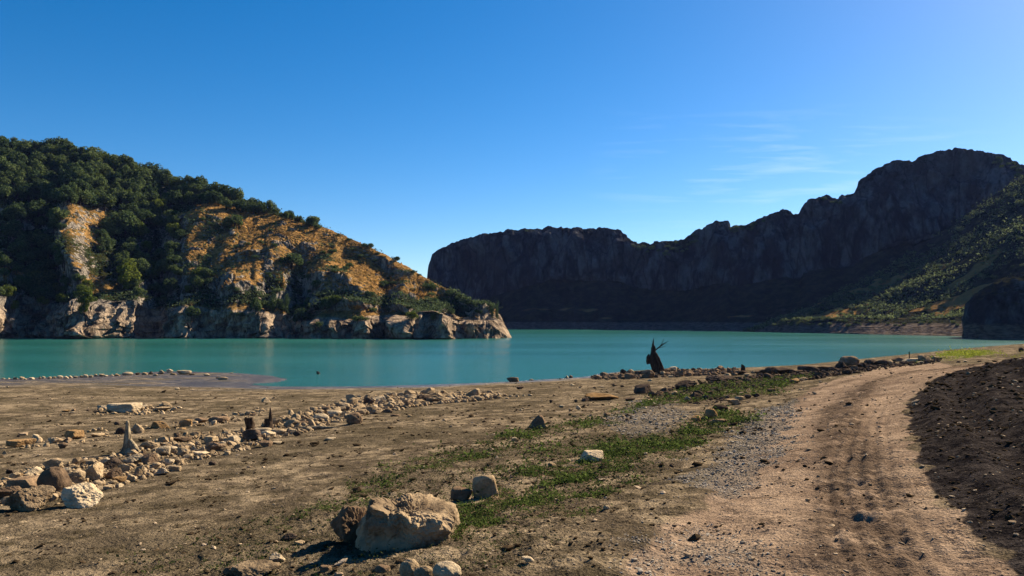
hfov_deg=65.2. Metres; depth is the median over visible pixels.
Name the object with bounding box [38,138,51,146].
oak tree
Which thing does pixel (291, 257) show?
oak tree
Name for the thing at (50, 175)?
oak tree
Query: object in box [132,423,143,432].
rock
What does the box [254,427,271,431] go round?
rock
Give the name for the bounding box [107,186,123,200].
oak tree
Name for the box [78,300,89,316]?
broadleaf tree
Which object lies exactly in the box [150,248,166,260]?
oak tree
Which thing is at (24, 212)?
oak tree
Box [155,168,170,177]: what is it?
oak tree
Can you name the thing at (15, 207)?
oak tree
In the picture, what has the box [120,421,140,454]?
tree stump
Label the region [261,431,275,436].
rock
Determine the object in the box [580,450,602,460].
rock
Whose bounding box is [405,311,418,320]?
broadleaf tree
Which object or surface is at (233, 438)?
rock
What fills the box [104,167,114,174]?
oak tree
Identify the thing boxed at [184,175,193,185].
oak tree
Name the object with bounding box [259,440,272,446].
rock
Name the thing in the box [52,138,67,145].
oak tree
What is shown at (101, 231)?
oak tree
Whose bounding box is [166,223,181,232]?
oak tree
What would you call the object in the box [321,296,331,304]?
oak tree
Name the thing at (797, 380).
rock
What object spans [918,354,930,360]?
rock
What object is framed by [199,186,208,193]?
oak tree
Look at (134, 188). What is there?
oak tree
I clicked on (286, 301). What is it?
poplar tree
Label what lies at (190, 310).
oak tree
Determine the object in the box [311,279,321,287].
shrub
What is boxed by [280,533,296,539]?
rock
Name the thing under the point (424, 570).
rock
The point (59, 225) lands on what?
oak tree
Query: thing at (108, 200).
oak tree
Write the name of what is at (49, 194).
oak tree
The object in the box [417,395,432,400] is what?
rock
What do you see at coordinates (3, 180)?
oak tree
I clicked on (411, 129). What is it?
sky
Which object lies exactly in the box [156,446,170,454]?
rock
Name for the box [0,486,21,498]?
rock
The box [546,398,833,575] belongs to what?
gravel
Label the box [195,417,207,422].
rock
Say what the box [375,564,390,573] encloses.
rock
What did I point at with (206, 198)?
oak tree
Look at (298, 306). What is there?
oak tree
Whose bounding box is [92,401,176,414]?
rubble
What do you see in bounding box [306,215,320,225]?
oak tree
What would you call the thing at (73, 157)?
oak tree
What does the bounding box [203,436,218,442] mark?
rock
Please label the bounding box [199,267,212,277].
oak tree
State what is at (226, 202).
oak tree
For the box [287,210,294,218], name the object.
oak tree
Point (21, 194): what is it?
oak tree
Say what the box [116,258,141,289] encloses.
broadleaf tree
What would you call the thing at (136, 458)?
rock
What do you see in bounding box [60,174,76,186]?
oak tree
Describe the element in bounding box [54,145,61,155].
oak tree
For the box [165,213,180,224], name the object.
oak tree
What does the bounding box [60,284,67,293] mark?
oak tree
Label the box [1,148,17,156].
oak tree
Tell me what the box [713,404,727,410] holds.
rock
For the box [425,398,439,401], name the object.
rock
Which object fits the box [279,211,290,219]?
oak tree
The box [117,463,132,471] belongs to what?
rock
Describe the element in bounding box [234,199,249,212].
oak tree
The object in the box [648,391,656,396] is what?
rock
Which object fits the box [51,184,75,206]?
oak tree
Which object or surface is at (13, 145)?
oak tree
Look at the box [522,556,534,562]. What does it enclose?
rock
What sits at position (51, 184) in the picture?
oak tree
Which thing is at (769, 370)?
rock
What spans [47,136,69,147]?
oak tree
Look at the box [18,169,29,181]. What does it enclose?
oak tree
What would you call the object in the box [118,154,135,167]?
oak tree
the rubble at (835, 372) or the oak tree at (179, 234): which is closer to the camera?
the rubble at (835, 372)
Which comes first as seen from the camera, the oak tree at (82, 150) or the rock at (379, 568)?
the rock at (379, 568)
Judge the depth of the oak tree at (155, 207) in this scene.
232.14 m
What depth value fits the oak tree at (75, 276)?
187.37 m
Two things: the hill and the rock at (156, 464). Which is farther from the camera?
the hill
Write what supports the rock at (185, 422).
on the ground at (25, 526)
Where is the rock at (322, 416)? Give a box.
[313,413,328,418]
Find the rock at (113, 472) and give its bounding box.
[106,468,122,478]
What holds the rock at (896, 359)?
on the ground at (25, 526)
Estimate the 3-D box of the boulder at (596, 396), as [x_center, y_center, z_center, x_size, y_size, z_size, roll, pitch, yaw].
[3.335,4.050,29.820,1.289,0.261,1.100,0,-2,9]
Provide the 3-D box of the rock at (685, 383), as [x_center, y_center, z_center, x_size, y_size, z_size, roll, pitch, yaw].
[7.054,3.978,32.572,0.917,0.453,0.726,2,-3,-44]
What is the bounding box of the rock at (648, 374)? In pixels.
[642,370,654,377]
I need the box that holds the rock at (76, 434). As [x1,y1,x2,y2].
[64,429,84,438]
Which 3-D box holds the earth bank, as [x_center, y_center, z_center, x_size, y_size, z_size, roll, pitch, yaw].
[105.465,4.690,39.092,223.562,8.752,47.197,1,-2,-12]
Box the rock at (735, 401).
[725,399,741,404]
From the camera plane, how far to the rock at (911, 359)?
51.35 m
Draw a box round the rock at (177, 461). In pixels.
[174,459,183,464]
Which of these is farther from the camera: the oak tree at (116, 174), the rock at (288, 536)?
the oak tree at (116, 174)
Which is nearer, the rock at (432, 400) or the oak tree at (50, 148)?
the rock at (432, 400)
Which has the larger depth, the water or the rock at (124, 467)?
the water
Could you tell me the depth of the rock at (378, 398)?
31.53 m
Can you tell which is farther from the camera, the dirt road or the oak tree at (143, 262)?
the oak tree at (143, 262)
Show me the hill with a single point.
(29, 316)
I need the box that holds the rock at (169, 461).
[164,459,174,464]
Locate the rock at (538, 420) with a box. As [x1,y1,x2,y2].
[529,415,546,428]
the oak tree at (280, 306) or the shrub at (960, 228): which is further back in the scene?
the shrub at (960, 228)
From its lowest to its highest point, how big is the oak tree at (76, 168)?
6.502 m
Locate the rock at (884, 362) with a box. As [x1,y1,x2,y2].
[874,360,889,364]
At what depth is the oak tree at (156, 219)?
229.40 m
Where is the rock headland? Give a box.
[961,273,1023,338]
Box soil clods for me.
[0,358,1023,575]
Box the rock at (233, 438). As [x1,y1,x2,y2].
[224,435,240,441]
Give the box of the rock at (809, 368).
[797,366,819,371]
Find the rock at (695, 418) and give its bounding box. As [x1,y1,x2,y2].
[691,415,700,422]
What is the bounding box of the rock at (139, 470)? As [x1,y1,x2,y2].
[134,465,144,476]
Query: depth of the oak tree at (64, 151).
259.19 m
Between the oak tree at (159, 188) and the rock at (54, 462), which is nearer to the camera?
the rock at (54, 462)
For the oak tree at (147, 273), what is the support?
on the hill
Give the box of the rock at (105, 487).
[103,485,112,489]
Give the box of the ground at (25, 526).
[0,344,1023,575]
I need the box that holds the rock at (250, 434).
[242,429,260,440]
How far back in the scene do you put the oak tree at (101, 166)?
246.88 m
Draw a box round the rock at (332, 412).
[327,410,341,415]
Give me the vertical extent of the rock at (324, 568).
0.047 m
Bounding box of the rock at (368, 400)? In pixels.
[363,397,373,403]
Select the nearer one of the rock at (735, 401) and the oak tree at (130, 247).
the rock at (735, 401)
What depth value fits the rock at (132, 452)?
16.80 m
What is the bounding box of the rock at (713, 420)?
[708,419,727,423]
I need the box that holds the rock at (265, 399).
[261,397,270,401]
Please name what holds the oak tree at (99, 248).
on the hill
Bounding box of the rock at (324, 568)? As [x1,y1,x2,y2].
[320,565,331,572]
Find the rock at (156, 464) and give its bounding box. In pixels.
[152,462,160,467]
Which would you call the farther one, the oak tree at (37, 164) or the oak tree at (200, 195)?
the oak tree at (37, 164)
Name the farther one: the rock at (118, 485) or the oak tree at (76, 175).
the oak tree at (76, 175)
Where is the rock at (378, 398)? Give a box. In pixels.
[374,396,385,401]
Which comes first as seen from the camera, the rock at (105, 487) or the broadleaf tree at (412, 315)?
the rock at (105, 487)
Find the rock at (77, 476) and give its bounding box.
[68,469,85,483]
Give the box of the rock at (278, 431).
[271,428,285,434]
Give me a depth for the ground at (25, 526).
11.92 m
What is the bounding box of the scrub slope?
[747,175,1023,335]
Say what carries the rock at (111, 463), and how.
on the ground at (25, 526)
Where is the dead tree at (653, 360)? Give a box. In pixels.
[646,338,667,373]
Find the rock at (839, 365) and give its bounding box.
[835,362,847,368]
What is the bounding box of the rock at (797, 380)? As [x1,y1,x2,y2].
[789,378,799,382]
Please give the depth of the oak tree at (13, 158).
245.33 m
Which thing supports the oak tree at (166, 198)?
on the hill
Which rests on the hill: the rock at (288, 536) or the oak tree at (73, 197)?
the oak tree at (73, 197)
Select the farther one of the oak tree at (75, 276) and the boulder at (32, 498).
the oak tree at (75, 276)
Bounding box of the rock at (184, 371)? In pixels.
[177,370,191,373]
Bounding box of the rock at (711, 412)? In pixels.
[705,409,717,418]
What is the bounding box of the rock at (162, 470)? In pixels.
[154,467,168,474]
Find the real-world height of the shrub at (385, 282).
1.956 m
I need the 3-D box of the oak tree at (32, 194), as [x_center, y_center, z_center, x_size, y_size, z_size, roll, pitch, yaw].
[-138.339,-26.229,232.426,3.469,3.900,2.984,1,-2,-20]
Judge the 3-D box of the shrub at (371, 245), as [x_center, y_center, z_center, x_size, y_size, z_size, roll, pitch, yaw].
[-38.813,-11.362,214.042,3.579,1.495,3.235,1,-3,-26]
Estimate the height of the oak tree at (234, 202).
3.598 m
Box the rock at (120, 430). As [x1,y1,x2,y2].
[116,427,124,433]
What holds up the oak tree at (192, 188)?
on the hill
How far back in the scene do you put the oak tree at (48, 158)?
252.82 m
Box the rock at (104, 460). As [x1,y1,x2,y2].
[98,457,109,462]
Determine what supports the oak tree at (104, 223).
on the hill
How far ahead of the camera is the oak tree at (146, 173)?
247.85 m
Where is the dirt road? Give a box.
[624,357,1023,575]
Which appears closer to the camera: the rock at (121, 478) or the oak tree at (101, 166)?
the rock at (121, 478)
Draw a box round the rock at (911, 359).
[902,358,918,361]
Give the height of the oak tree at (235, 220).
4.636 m
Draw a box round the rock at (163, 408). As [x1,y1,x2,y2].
[153,406,171,410]
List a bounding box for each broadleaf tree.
[10,300,19,309]
[73,286,97,303]
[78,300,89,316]
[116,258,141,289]
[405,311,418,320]
[430,313,436,319]
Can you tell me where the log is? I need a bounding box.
[292,426,340,428]
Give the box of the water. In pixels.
[0,329,1023,386]
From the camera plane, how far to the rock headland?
172.79 m
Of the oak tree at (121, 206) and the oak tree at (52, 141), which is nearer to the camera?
the oak tree at (121, 206)
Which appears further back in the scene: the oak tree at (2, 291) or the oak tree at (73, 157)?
the oak tree at (73, 157)
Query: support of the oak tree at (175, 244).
on the hill
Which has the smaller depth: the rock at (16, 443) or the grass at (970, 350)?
the rock at (16, 443)
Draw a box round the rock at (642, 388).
[634,383,650,393]
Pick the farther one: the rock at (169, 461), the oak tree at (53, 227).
the oak tree at (53, 227)
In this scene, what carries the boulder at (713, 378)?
on the ground at (25, 526)
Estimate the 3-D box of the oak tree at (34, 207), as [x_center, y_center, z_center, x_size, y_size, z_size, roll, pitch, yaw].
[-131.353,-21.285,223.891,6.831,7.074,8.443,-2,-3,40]
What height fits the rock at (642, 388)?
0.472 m
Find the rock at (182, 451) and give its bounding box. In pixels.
[177,447,188,455]
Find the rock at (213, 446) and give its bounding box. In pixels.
[205,442,225,450]
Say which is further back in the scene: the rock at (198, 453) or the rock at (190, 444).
the rock at (190, 444)
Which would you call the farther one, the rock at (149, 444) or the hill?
the hill
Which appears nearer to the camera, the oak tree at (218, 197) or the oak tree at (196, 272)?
the oak tree at (196, 272)
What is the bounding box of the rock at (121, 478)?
[112,476,126,481]
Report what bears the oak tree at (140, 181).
on the hill
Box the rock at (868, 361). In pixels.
[864,359,875,364]
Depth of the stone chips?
9.46 m
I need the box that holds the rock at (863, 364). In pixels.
[857,362,866,367]
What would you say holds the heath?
on the hill
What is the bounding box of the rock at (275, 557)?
[269,552,284,561]
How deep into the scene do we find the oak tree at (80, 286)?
183.20 m
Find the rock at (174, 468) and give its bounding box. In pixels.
[168,465,180,470]
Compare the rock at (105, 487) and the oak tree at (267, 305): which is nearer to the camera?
the rock at (105, 487)
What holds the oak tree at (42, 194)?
on the hill
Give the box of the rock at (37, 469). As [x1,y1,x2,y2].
[25,466,42,474]
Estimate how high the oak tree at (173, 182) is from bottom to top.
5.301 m
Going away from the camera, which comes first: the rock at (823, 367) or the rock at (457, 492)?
the rock at (457, 492)
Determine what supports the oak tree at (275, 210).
on the hill
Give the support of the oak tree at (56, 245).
on the hill
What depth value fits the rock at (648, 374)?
48.92 m
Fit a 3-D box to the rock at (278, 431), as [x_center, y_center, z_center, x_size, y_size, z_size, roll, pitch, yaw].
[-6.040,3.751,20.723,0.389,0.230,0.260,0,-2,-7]
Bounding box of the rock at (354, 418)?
[346,412,362,424]
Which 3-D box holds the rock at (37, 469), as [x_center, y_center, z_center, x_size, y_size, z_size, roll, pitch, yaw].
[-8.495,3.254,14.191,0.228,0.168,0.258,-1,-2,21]
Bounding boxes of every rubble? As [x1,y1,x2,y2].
[0,387,501,505]
[0,408,268,448]
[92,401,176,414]
[591,366,738,379]
[647,357,941,404]
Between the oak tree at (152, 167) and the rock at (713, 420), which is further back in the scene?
the oak tree at (152, 167)
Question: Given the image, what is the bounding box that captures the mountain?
[427,147,1023,330]
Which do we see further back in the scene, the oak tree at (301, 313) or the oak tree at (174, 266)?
the oak tree at (174, 266)
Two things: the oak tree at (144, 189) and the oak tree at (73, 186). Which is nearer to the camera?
the oak tree at (73, 186)
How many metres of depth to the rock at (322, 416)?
24.86 m
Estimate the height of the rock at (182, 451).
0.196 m
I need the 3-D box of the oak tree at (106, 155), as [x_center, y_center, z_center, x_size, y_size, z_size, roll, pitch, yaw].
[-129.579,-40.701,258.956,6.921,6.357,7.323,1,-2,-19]
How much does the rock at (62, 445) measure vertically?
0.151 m
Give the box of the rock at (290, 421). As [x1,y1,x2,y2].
[284,419,299,425]
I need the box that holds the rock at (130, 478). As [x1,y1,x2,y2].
[127,474,136,481]
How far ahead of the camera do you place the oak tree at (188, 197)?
237.21 m
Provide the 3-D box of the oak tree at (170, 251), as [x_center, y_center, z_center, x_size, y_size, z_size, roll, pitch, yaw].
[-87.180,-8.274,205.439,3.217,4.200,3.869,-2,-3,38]
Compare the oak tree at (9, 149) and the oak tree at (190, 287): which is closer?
the oak tree at (190, 287)
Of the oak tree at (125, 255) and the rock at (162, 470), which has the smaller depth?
the rock at (162, 470)
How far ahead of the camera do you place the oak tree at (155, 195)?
237.22 m
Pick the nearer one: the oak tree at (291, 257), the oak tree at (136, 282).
the oak tree at (136, 282)
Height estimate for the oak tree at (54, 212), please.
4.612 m
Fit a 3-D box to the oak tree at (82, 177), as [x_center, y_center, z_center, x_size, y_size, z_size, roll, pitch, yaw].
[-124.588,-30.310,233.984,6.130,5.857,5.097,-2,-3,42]
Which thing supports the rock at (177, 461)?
on the ground at (25, 526)
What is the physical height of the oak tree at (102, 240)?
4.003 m
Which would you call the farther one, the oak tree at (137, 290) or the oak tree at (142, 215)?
the oak tree at (142, 215)
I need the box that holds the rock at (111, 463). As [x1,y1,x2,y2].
[103,457,121,469]
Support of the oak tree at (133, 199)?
on the hill
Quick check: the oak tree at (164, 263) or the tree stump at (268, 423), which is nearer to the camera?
the tree stump at (268, 423)
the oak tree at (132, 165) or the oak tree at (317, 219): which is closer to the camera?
the oak tree at (317, 219)
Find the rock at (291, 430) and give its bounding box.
[288,429,296,433]
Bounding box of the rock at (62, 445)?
[58,443,67,448]
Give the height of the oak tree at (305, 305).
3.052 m
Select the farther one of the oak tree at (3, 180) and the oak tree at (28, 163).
the oak tree at (28, 163)
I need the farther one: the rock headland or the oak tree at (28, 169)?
the oak tree at (28, 169)
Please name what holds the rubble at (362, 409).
on the ground at (25, 526)
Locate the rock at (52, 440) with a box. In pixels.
[48,437,64,443]
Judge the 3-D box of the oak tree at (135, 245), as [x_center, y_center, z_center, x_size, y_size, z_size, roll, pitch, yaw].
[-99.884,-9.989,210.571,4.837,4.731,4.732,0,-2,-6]
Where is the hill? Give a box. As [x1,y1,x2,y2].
[0,148,511,338]
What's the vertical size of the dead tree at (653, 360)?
2.700 m
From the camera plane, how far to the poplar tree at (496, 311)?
182.90 m
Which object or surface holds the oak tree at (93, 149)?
on the hill
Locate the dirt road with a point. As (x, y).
(914, 529)
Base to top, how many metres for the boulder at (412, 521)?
0.490 m
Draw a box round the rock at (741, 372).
[737,371,747,374]
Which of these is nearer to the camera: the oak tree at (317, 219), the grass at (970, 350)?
the grass at (970, 350)
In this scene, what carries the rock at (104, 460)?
on the ground at (25, 526)
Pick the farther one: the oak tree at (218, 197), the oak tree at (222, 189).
the oak tree at (222, 189)
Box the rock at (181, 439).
[174,437,191,441]
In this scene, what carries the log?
on the ground at (25, 526)
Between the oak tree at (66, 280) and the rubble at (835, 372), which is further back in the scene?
the oak tree at (66, 280)
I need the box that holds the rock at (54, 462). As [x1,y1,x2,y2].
[43,458,61,468]
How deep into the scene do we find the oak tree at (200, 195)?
236.75 m
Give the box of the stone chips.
[0,358,1023,575]
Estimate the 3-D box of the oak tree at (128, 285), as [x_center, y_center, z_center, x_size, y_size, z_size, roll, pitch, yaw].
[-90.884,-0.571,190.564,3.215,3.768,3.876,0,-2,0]
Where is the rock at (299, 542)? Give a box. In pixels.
[294,540,304,544]
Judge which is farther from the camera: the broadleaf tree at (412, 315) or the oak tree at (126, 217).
the oak tree at (126, 217)
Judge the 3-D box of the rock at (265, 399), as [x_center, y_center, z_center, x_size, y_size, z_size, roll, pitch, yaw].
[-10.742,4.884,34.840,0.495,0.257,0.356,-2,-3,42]
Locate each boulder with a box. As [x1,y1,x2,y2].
[5,485,55,511]
[6,475,38,488]
[36,466,71,492]
[61,482,103,508]
[106,402,142,412]
[230,559,280,575]
[330,506,366,542]
[355,492,459,553]
[432,561,460,575]
[472,475,498,498]
[585,392,617,399]
[705,375,735,382]
[838,356,859,365]
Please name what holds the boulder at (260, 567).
on the ground at (25, 526)
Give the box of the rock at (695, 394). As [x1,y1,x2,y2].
[689,392,701,398]
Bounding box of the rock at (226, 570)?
[222,565,234,575]
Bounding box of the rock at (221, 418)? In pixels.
[208,416,229,422]
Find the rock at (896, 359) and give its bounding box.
[891,357,903,361]
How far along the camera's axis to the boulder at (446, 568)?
5.05 m
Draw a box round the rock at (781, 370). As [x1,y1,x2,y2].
[774,367,788,373]
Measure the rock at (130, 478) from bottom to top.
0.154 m
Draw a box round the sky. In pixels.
[0,0,1023,277]
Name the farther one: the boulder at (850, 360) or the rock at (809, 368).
the boulder at (850, 360)
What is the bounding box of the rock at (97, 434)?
[91,433,104,436]
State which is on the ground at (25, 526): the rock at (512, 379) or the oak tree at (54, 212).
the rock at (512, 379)
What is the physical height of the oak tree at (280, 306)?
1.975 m
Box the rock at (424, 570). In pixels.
[414,565,432,575]
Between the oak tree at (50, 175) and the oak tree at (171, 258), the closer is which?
the oak tree at (171, 258)
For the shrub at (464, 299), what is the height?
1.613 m
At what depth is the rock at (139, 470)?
13.62 m
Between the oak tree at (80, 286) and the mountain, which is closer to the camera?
the oak tree at (80, 286)
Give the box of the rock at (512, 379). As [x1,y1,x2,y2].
[507,377,518,381]
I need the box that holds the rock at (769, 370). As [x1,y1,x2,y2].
[759,367,776,373]
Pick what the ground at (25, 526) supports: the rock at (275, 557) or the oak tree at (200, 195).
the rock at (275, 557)
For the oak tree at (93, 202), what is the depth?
221.23 m
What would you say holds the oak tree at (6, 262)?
on the hill
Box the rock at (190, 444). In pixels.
[182,442,194,447]
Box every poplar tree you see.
[269,289,276,311]
[282,294,290,311]
[490,302,493,318]
[494,301,498,318]
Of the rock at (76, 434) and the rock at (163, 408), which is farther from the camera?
the rock at (163, 408)
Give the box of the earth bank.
[905,358,1023,575]
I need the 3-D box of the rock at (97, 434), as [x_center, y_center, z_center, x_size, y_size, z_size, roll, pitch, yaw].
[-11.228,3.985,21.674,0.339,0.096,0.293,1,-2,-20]
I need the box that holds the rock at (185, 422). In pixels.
[179,419,191,426]
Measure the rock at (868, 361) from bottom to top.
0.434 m
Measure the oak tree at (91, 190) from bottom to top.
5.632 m
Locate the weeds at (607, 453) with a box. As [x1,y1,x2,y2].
[141,374,810,575]
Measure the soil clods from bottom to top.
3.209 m
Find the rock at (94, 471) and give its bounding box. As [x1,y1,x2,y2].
[85,462,103,479]
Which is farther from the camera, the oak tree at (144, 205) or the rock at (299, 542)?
the oak tree at (144, 205)
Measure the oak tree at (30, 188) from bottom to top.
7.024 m
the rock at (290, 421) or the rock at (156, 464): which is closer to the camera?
the rock at (156, 464)
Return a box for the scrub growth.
[740,175,1023,331]
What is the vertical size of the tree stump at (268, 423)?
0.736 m
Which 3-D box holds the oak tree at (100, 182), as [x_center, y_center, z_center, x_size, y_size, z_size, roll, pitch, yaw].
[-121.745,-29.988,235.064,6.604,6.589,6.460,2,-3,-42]
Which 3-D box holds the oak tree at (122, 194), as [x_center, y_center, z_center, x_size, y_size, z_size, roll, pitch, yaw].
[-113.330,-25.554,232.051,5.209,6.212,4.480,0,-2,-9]
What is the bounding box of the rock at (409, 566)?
[399,558,419,575]
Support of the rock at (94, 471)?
on the ground at (25, 526)
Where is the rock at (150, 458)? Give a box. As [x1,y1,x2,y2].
[141,452,157,464]
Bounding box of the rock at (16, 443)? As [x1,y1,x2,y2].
[6,438,36,446]
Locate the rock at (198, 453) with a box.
[193,451,209,456]
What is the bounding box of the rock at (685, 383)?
[675,380,696,389]
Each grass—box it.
[915,346,1019,363]
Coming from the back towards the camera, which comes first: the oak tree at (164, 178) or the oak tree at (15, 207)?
the oak tree at (164, 178)
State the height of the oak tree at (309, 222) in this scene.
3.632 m
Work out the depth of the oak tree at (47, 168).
248.97 m
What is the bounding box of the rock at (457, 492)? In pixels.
[450,486,471,500]
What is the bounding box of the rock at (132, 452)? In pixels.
[127,449,137,454]
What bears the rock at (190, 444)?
on the ground at (25, 526)
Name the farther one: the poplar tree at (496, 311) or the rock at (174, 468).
the poplar tree at (496, 311)
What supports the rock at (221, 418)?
on the ground at (25, 526)
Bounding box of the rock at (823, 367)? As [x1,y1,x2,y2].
[816,366,832,369]
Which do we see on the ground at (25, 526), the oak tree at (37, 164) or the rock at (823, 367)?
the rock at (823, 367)
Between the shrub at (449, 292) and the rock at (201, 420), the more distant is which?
the shrub at (449, 292)
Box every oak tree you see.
[0,135,9,143]
[0,139,19,149]
[0,147,12,155]
[0,158,8,171]
[0,163,20,172]
[0,176,11,184]
[0,185,16,200]
[0,207,19,222]
[0,255,13,268]
[0,286,5,294]
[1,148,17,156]
[2,284,16,300]
[4,169,23,184]
[4,202,24,218]
[6,150,27,164]
[9,185,28,200]
[10,137,20,142]
[13,207,30,222]
[14,161,27,171]
[14,176,28,187]
[15,139,33,155]
[17,182,38,200]
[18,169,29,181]
[18,202,27,211]
[21,166,34,173]
[23,158,32,166]
[26,169,46,182]
[26,199,56,217]
[29,151,47,163]
[30,159,45,169]
[30,192,39,199]
[31,141,40,148]
[31,176,43,191]
[36,296,49,304]
[37,179,56,190]
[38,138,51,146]
[38,168,55,174]
[38,171,57,183]
[39,187,50,202]
[40,143,57,156]
[41,162,51,170]
[44,152,55,163]
[45,161,57,170]
[46,188,58,202]
[46,222,56,232]
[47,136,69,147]
[48,207,69,220]
[48,215,65,230]
[49,239,63,250]
[51,154,73,166]
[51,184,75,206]
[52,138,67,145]
[53,291,61,298]
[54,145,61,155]
[54,251,63,266]
[55,176,66,187]
[55,223,66,229]
[55,292,70,303]
[57,145,79,155]
[57,168,67,177]
[60,141,78,151]
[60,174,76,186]
[60,277,71,286]
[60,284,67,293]
[62,192,78,204]
[65,162,84,171]
[66,151,80,161]
[66,166,81,178]
[67,182,81,194]
[69,178,89,190]
[71,159,85,167]
[71,273,86,283]
[72,170,88,180]
[74,146,88,156]
[76,151,92,163]
[76,190,92,205]
[76,283,94,292]
[79,164,98,176]
[79,184,93,192]
[81,174,95,184]
[81,279,92,285]
[82,177,97,188]
[84,151,104,164]
[86,146,105,158]
[86,160,109,174]
[86,193,101,208]
[87,176,109,189]
[94,228,106,237]
[95,186,109,195]
[95,192,117,211]
[96,236,115,247]
[96,245,106,251]
[98,218,116,229]
[98,230,109,239]
[99,151,117,163]
[100,174,111,182]
[100,240,111,251]
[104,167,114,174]
[105,155,121,170]
[105,224,123,239]
[106,209,139,236]
[107,171,124,181]
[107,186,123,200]
[111,178,126,188]
[112,189,130,203]
[113,257,129,265]
[114,250,129,259]
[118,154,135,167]
[118,203,127,210]
[119,164,133,181]
[119,179,128,189]
[119,242,136,253]
[121,241,140,254]
[122,193,139,203]
[123,202,140,214]
[123,278,135,290]
[125,175,145,188]
[125,220,138,234]
[125,237,137,246]
[126,191,148,201]
[127,162,135,171]
[127,183,142,194]
[128,174,137,181]
[129,222,149,237]
[131,167,155,181]
[131,278,141,285]
[132,286,147,295]
[134,208,153,222]
[134,251,150,259]
[135,199,151,208]
[135,264,150,276]
[137,257,149,271]
[141,162,163,172]
[141,184,158,193]
[141,267,150,278]
[144,191,160,202]
[145,214,165,227]
[147,281,161,296]
[148,181,157,188]
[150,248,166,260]
[151,203,161,213]
[152,176,160,183]
[152,198,167,215]
[154,184,163,192]
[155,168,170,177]
[161,174,171,184]
[161,258,173,273]
[162,195,177,204]
[162,277,179,293]
[163,240,180,251]
[165,210,178,214]
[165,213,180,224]
[165,254,182,263]
[166,189,183,203]
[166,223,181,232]
[166,248,180,256]
[168,176,184,186]
[168,264,181,271]
[170,242,179,250]
[173,267,182,274]
[174,229,184,240]
[176,184,188,193]
[182,191,196,203]
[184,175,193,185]
[184,285,193,291]
[185,305,200,322]
[186,183,201,193]
[190,275,204,288]
[193,175,207,187]
[193,267,207,278]
[196,192,203,202]
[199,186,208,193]
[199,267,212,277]
[202,191,214,203]
[204,278,212,285]
[206,181,227,191]
[209,190,226,205]
[216,184,232,198]
[221,198,232,209]
[222,214,242,227]
[229,187,243,199]
[231,200,238,209]
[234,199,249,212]
[246,201,259,213]
[248,197,255,202]
[250,296,261,313]
[251,203,266,213]
[262,302,270,308]
[263,200,276,212]
[270,207,280,214]
[273,303,287,309]
[277,252,303,268]
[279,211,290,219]
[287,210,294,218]
[292,304,301,310]
[293,307,311,326]
[302,301,310,312]
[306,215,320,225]
[306,217,315,226]
[319,302,330,309]
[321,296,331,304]
[330,295,341,307]
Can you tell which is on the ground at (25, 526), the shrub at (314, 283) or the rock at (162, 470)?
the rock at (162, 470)
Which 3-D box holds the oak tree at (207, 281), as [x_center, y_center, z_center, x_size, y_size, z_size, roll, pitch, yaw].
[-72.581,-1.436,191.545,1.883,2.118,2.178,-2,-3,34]
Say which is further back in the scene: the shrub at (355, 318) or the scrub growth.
the scrub growth
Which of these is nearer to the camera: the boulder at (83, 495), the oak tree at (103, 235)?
the boulder at (83, 495)
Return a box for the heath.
[0,155,502,317]
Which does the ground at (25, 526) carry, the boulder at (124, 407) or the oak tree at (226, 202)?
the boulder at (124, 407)
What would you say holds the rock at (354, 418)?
on the ground at (25, 526)
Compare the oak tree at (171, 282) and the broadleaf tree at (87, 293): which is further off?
the oak tree at (171, 282)
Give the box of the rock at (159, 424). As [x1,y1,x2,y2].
[151,421,169,428]
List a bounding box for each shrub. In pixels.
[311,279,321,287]
[316,321,323,326]
[352,315,363,322]
[360,243,373,247]
[365,291,373,296]
[379,280,389,286]
[422,282,435,288]
[443,289,454,295]
[461,297,471,302]
[956,226,964,230]
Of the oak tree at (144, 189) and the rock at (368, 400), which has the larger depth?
the oak tree at (144, 189)
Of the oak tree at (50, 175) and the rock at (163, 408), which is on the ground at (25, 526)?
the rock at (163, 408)
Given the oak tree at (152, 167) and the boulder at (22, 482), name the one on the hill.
the oak tree at (152, 167)
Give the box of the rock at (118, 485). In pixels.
[115,483,123,487]
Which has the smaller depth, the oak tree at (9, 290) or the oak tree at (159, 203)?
the oak tree at (9, 290)
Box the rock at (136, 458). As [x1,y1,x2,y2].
[123,454,142,463]
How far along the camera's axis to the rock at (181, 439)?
19.19 m
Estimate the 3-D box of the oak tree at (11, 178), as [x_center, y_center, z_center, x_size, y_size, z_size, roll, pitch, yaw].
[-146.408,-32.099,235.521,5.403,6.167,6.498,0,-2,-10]
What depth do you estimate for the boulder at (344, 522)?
6.82 m
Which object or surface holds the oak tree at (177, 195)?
on the hill
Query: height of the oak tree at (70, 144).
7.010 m
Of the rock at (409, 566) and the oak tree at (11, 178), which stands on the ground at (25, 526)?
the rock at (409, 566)
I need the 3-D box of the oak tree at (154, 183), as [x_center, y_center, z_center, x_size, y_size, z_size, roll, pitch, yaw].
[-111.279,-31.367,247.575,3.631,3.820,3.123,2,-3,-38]
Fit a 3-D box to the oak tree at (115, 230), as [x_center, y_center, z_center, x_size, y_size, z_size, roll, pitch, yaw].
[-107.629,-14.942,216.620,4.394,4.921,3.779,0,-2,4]
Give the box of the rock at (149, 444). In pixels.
[140,441,159,448]
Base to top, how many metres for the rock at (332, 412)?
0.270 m
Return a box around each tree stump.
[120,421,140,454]
[244,417,254,429]
[258,407,273,428]
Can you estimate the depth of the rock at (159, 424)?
23.76 m
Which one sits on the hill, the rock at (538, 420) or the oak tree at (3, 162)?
the oak tree at (3, 162)

